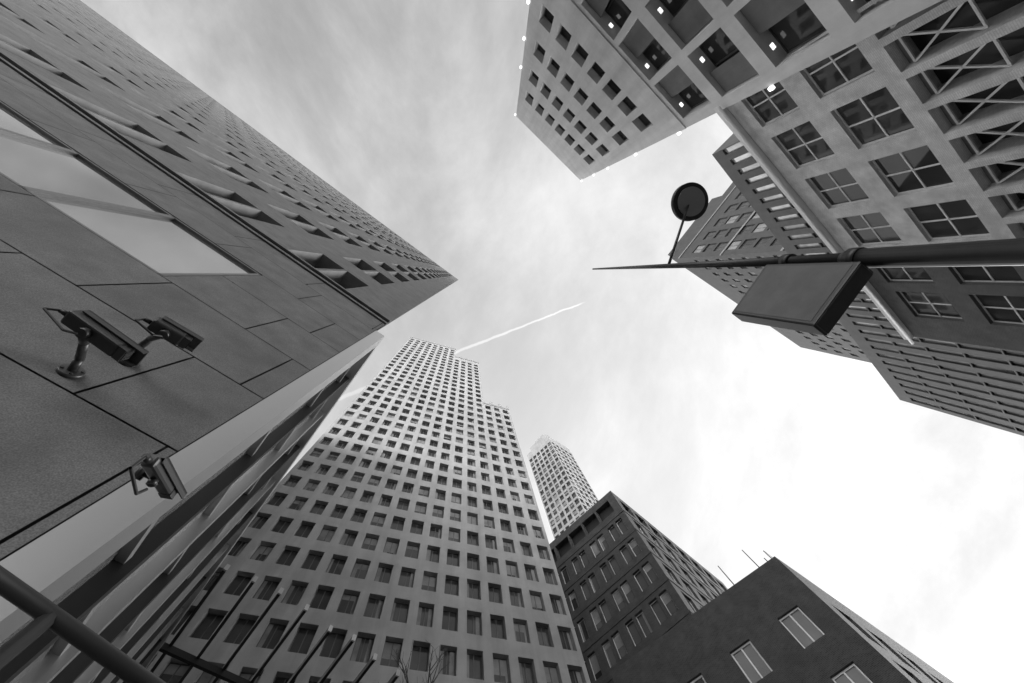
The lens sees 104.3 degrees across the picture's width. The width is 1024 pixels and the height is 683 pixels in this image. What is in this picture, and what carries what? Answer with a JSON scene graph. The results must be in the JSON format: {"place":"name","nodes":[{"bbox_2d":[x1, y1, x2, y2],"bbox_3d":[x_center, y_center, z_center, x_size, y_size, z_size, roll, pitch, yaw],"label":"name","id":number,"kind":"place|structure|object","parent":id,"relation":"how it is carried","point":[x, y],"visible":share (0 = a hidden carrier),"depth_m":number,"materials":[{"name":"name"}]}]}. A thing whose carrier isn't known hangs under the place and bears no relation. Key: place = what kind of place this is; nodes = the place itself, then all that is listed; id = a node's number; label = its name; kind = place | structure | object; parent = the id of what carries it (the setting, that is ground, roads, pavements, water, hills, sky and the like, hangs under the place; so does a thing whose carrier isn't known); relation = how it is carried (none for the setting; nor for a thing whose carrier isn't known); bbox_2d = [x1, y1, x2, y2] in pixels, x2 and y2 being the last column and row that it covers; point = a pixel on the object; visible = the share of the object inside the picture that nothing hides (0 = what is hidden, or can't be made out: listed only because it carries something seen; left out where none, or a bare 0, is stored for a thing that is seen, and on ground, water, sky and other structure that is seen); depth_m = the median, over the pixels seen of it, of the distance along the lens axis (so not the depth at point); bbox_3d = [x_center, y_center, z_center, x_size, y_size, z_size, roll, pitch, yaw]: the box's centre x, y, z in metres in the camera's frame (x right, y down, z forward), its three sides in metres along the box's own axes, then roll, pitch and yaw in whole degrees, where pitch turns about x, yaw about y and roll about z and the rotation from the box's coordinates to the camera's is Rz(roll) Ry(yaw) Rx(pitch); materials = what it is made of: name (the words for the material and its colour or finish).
{"place":"outdoors","nodes":[
{"label":"outdoors","id":0,"kind":"place"},
{"bbox_2d":[146,336,590,682],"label":"tower","id":1,"kind":"structure","parent":0,"point":[399,512],"depth_m":37.78,"materials":[{"name":"concrete"}]},
{"bbox_2d":[81,0,1023,682],"label":"sky","id":2,"kind":"structure","parent":0,"point":[728,435],"materials":[{"name":"white"}]},
{"bbox_2d":[527,434,598,538],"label":"tower","id":3,"kind":"structure","parent":0,"point":[568,495],"depth_m":129.67,"materials":[{"name":"concrete"}]},
{"bbox_2d":[549,491,726,682],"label":"block","id":4,"kind":"structure","parent":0,"point":[633,582],"depth_m":39.37,"materials":[{"name":"concrete"}]},
{"bbox_2d":[714,0,1023,351],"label":"block","id":5,"kind":"structure","parent":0,"point":[908,131],"depth_m":17.66,"materials":[{"name":"grey concrete"}]},
{"label":"ground","id":6,"kind":"structure","parent":0,"visible":0},
{"bbox_2d":[0,0,457,682],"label":"building","id":7,"kind":"structure","parent":6,"relation":"on","point":[136,180],"depth_m":3.31,"materials":[{"name":"grey"}]},
{"bbox_2d":[0,565,165,682],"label":"metal railing","id":8,"kind":"object","parent":7,"relation":"attached to","point":[43,612],"visible":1,"depth_m":0.55,"materials":[{"name":"black metal"}]},
{"bbox_2d":[42,307,203,378],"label":"cctv cameras","id":9,"kind":"object","parent":7,"relation":"attached to","point":[87,327],"visible":1,"depth_m":1.74,"materials":[{"name":"grey metal"}]},
{"bbox_2d":[128,453,186,499],"bbox_3d":[-1.203,0.439,1.291,0.161,0.260,0.248,14,-82,-8],"label":"security camera","id":10,"kind":"object","parent":7,"relation":"attached to","point":[159,473],"visible":1,"depth_m":1.28,"materials":[{"name":"grey metal"}]},
{"bbox_2d":[151,564,400,682],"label":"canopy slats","id":11,"kind":"object","parent":7,"relation":"attached to","point":[191,660],"visible":0.97,"depth_m":6.32,"materials":[{"name":"black metal"}]},
{"bbox_2d":[391,642,449,682],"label":"bare tree","id":12,"kind":"object","parent":6,"relation":"on","point":[406,669],"visible":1,"depth_m":7.39,"materials":[{"name":"black plant"}]},
{"bbox_2d":[514,0,941,181],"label":"block","id":13,"kind":"structure","parent":6,"relation":"on","point":[604,84],"depth_m":23.32,"materials":[{"name":"white concrete"}]},
{"bbox_2d":[668,182,870,362],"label":"tower","id":14,"kind":"structure","parent":6,"relation":"on","point":[729,224],"depth_m":79.35,"materials":[{"name":"grey concrete"}]},
{"bbox_2d":[611,550,953,682],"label":"block","id":15,"kind":"structure","parent":6,"relation":"on","point":[774,619],"depth_m":24.44,"materials":[{"name":"concrete"}]},
{"bbox_2d":[592,182,1023,335],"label":"street lamp","id":16,"kind":"object","parent":6,"relation":"on","point":[816,294],"visible":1,"depth_m":2.82,"materials":[{"name":"metal"}]},
{"bbox_2d":[712,133,1023,435],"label":"block","id":17,"kind":"structure","parent":6,"relation":"on","point":[984,385],"depth_m":47.01,"materials":[{"name":"grey concrete"}]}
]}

